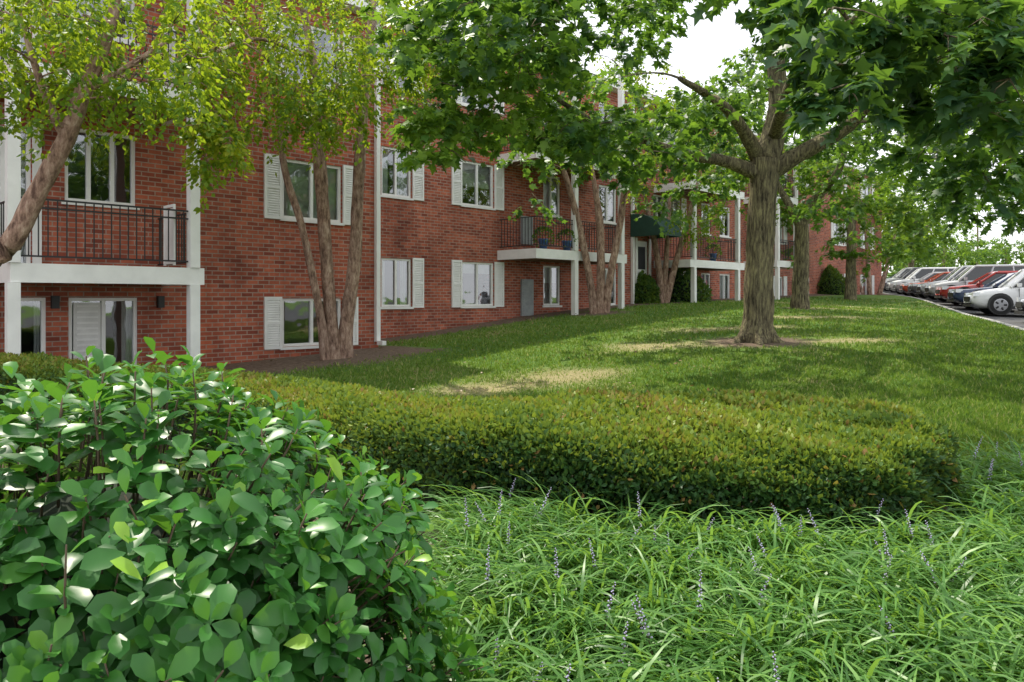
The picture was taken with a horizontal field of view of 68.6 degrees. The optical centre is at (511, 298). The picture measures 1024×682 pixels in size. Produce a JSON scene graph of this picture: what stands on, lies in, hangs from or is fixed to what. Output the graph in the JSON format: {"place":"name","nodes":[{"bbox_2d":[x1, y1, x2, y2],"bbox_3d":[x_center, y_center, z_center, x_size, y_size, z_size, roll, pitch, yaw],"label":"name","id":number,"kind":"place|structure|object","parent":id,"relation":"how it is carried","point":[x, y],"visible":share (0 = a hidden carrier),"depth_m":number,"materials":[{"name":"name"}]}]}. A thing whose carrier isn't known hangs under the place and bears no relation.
{"place":"outdoors","nodes":[
{"label":"outdoors","id":0,"kind":"place"},
{"bbox_2d":[1,290,1023,679],"bbox_3d":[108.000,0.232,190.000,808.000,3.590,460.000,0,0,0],"label":"lawn ground","id":1,"kind":"structure","parent":0,"point":[369,354],"depth_m":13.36,"materials":[{"name":"green plant"}]},
{"bbox_2d":[0,0,232,266],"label":"river birch tree","id":2,"kind":"object","parent":1,"relation":"on","point":[88,65],"visible":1,"depth_m":7.40,"materials":[{"name":"green plant"}]},
{"bbox_2d":[0,337,494,681],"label":"broadleaf laurel bush","id":3,"kind":"object","parent":1,"relation":"on","point":[146,565],"visible":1,"depth_m":1.75,"materials":[{"name":"green plant"}]},
{"bbox_2d":[171,0,460,359],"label":"river birch tree","id":4,"kind":"object","parent":1,"relation":"on","point":[335,342],"visible":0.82,"depth_m":11.33,"materials":[{"name":"green plant"}]},
{"bbox_2d":[0,0,877,363],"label":"white trim","id":5,"kind":"structure","parent":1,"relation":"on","point":[36,270],"depth_m":14.67,"materials":[{"name":"paint"}]},
{"bbox_2d":[0,1,794,308],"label":"iron railings","id":6,"kind":"object","parent":5,"relation":"on","point":[55,302],"visible":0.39,"depth_m":11.50,"materials":[{"name":"metal"}]},
{"bbox_2d":[0,0,881,366],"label":"brick walls","id":7,"kind":"structure","parent":1,"relation":"on","point":[250,256],"depth_m":14.61,"materials":[{"name":"red brick"}]},
{"bbox_2d":[0,0,876,363],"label":"windows","id":8,"kind":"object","parent":7,"relation":"attached to","point":[118,328],"visible":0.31,"depth_m":15.07,"materials":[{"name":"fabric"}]},
{"bbox_2d":[532,226,554,248],"bbox_3d":[0.872,-1.702,20.910,0.675,0.676,0.669,0,0,0],"label":"potted plant","id":9,"kind":"object","parent":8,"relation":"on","point":[539,229],"visible":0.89,"depth_m":20.82,"materials":[{"name":"green plant"}]},
{"bbox_2d":[555,228,576,249],"bbox_3d":[1.586,-1.703,21.645,0.670,0.674,0.675,0,0,0],"label":"potted plant","id":10,"kind":"object","parent":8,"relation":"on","point":[566,242],"visible":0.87,"depth_m":21.54,"materials":[{"name":"green plant"}]},
{"bbox_2d":[706,244,721,260],"bbox_3d":[7.418,-1.706,27.660,0.658,0.666,0.671,0,0,0],"label":"potted plant","id":11,"kind":"object","parent":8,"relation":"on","point":[719,249],"visible":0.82,"depth_m":27.56,"materials":[{"name":"green plant"}]},
{"bbox_2d":[0,351,964,549],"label":"trimmed hedge","id":12,"kind":"object","parent":1,"relation":"on","point":[736,449],"visible":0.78,"depth_m":4.63,"materials":[{"name":"green plant"}]},
{"bbox_2d":[263,313,736,396],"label":"fallen leaves","id":13,"kind":"object","parent":1,"relation":"on","point":[529,342],"visible":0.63,"depth_m":13.24,"materials":[{"name":"brown plant"}]},
{"bbox_2d":[506,35,688,313],"bbox_3d":[2.388,-3.163,20.504,4.677,7.390,4.211,0,0,26],"label":"river birch tree","id":14,"kind":"object","parent":1,"relation":"on","point":[599,297],"visible":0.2,"depth_m":21.68,"materials":[{"name":"green plant"}]},
{"bbox_2d":[634,270,660,303],"bbox_3d":[4.625,-0.308,26.478,1.340,1.452,1.367,0,0,0],"label":"round shrub","id":15,"kind":"object","parent":1,"relation":"on","point":[647,289],"visible":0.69,"depth_m":26.12,"materials":[{"name":"green plant"}]},
{"bbox_2d":[668,268,713,301],"bbox_3d":[6.217,-0.455,27.485,2.345,1.674,2.208,0,0,0],"label":"round shrub","id":16,"kind":"object","parent":1,"relation":"on","point":[681,291],"visible":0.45,"depth_m":26.90,"materials":[{"name":"green plant"}]},
{"bbox_2d":[359,0,1023,344],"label":"maple tree","id":17,"kind":"object","parent":1,"relation":"on","point":[848,70],"visible":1,"depth_m":9.14,"materials":[{"name":"green plant"}]},
{"bbox_2d":[363,429,1023,681],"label":"liriope ground cover","id":18,"kind":"object","parent":1,"relation":"on","point":[946,604],"visible":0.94,"depth_m":3.13,"materials":[{"name":"green plant"}]},
{"bbox_2d":[640,94,757,302],"bbox_3d":[6.221,-3.546,26.390,5.388,7.632,4.119,0,0,0],"label":"river birch tree","id":19,"kind":"object","parent":1,"relation":"on","point":[665,282],"visible":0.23,"depth_m":26.38,"materials":[{"name":"green plant"}]},
{"bbox_2d":[649,46,993,308],"bbox_3d":[8.884,-3.639,21.693,9.147,8.047,8.580,0,0,-33],"label":"maple tree","id":20,"kind":"object","parent":1,"relation":"on","point":[800,298],"visible":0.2,"depth_m":21.81,"materials":[{"name":"green plant"}]},
{"bbox_2d":[817,264,844,294],"bbox_3d":[16.099,-0.857,37.966,2.038,1.881,2.044,0,0,0],"label":"round shrub","id":21,"kind":"object","parent":1,"relation":"on","point":[832,281],"visible":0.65,"depth_m":37.52,"materials":[{"name":"green plant"}]},
{"bbox_2d":[834,195,926,259],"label":"shade tree","id":22,"kind":"object","parent":1,"relation":"on","point":[883,250],"visible":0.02,"depth_m":44.28,"materials":[{"name":"green plant"}]},
{"bbox_2d":[834,178,941,294],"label":"river birch tree","id":23,"kind":"object","parent":1,"relation":"on","point":[868,278],"visible":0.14,"depth_m":41.88,"materials":[{"name":"green plant"}]},
{"bbox_2d":[780,118,1001,299],"bbox_3d":[15.338,-3.911,32.736,11.258,8.083,9.136,0,0,0],"label":"maple tree","id":24,"kind":"object","parent":1,"relation":"on","point":[911,227],"visible":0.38,"depth_m":32.24,"materials":[{"name":"green plant"}]},
{"bbox_2d":[882,239,1023,278],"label":"distant trees","id":25,"kind":"object","parent":1,"relation":"on","point":[892,273],"visible":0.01,"depth_m":110.64,"materials":[{"name":"green plant"}]},
{"bbox_2d":[884,293,1023,330],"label":"kerb","id":26,"kind":"structure","parent":1,"relation":"on","point":[1012,326],"depth_m":25.78,"materials":[{"name":"concrete"}]},
{"bbox_2d":[399,0,1023,276],"label":"sky","id":27,"kind":"structure","parent":0,"point":[699,55],"materials":[{"name":"white"}]},
{"bbox_2d":[883,290,1023,327],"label":"parking lot","id":28,"kind":"structure","parent":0,"point":[1012,318],"depth_m":28.65,"materials":[{"name":"grey asphalt"}]},
{"bbox_2d":[883,267,914,290],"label":"parked suv","id":29,"kind":"object","parent":28,"relation":"on","point":[900,273],"visible":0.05,"depth_m":55.27,"materials":[{"name":"white metal"}]},
{"bbox_2d":[884,267,927,291],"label":"parked suv","id":30,"kind":"object","parent":28,"relation":"on","point":[906,274],"visible":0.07,"depth_m":52.34,"materials":[{"name":"silver metal"}]},
{"bbox_2d":[892,272,941,294],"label":"parked car","id":31,"kind":"object","parent":28,"relation":"on","point":[896,286],"visible":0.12,"depth_m":47.01,"materials":[{"name":"silver metal"}]},
{"bbox_2d":[882,193,955,267],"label":"shade tree","id":32,"kind":"object","parent":28,"relation":"on","point":[938,239],"visible":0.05,"depth_m":56.19,"materials":[{"name":"green plant"}]},
{"bbox_2d":[886,267,955,293],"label":"parked suv","id":33,"kind":"object","parent":28,"relation":"on","point":[917,274],"visible":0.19,"depth_m":49.29,"materials":[{"name":"white metal"}]},
{"bbox_2d":[899,272,949,296],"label":"parked car","id":34,"kind":"object","parent":28,"relation":"on","point":[903,287],"visible":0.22,"depth_m":44.26,"materials":[{"name":"red metal"}]},
{"bbox_2d":[907,273,948,297],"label":"parked car","id":35,"kind":"object","parent":28,"relation":"on","point":[911,288],"visible":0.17,"depth_m":42.01,"materials":[{"name":"silver metal"}]},
{"bbox_2d":[893,228,962,270],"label":"shade tree","id":36,"kind":"object","parent":28,"relation":"on","point":[950,247],"visible":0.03,"depth_m":88.20,"materials":[{"name":"green plant"}]},
{"bbox_2d":[882,218,985,268],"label":"shade tree","id":37,"kind":"object","parent":28,"relation":"on","point":[925,260],"visible":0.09,"depth_m":61.70,"materials":[{"name":"green plant"}]},
{"bbox_2d":[916,265,972,299],"bbox_3d":[23.510,-0.827,38.631,4.650,1.735,2.180,0,0,20],"label":"parked suv","id":38,"kind":"object","parent":28,"relation":"on","point":[950,276],"visible":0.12,"depth_m":38.71,"materials":[{"name":"silver metal"}]},
{"bbox_2d":[895,222,1008,268],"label":"shade tree","id":39,"kind":"object","parent":28,"relation":"on","point":[971,257],"visible":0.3,"depth_m":75.96,"materials":[{"name":"green plant"}]},
{"bbox_2d":[924,264,1023,301],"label":"parked suv","id":40,"kind":"object","parent":28,"relation":"on","point":[969,274],"visible":0.21,"depth_m":35.28,"materials":[{"name":"silver metal"}]},
{"bbox_2d":[934,271,1017,303],"bbox_3d":[21.409,-0.476,33.095,4.700,1.465,2.120,0,0,20],"label":"parked car","id":41,"kind":"object","parent":28,"relation":"on","point":[942,291],"visible":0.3,"depth_m":32.91,"materials":[{"name":"red metal"}]},
{"bbox_2d":[976,213,979,264],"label":"utility pole","id":42,"kind":"object","parent":28,"relation":"on","point":[977,237],"visible":0.2,"depth_m":99.91,"materials":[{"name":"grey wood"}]},
{"bbox_2d":[947,273,1014,308],"bbox_3d":[20.410,-0.319,30.395,4.700,1.465,2.120,0,0,20],"label":"parked car","id":43,"kind":"object","parent":28,"relation":"on","point":[955,295],"visible":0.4,"depth_m":30.50,"materials":[{"name":"metal"}]},
{"bbox_2d":[951,233,1023,265],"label":"shade tree","id":44,"kind":"object","parent":28,"relation":"on","point":[1007,250],"visible":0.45,"depth_m":87.14,"materials":[{"name":"green plant"}]},
{"bbox_2d":[963,269,1023,314],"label":"parked car","id":45,"kind":"object","parent":28,"relation":"on","point":[1001,299],"visible":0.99,"depth_m":27.20,"materials":[{"name":"white metal"}]},
{"bbox_2d":[1014,297,1023,313],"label":"parked car","id":46,"kind":"object","parent":28,"relation":"on","point":[1019,304],"visible":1,"depth_m":23.62,"materials":[{"name":"white metal"}]}
]}

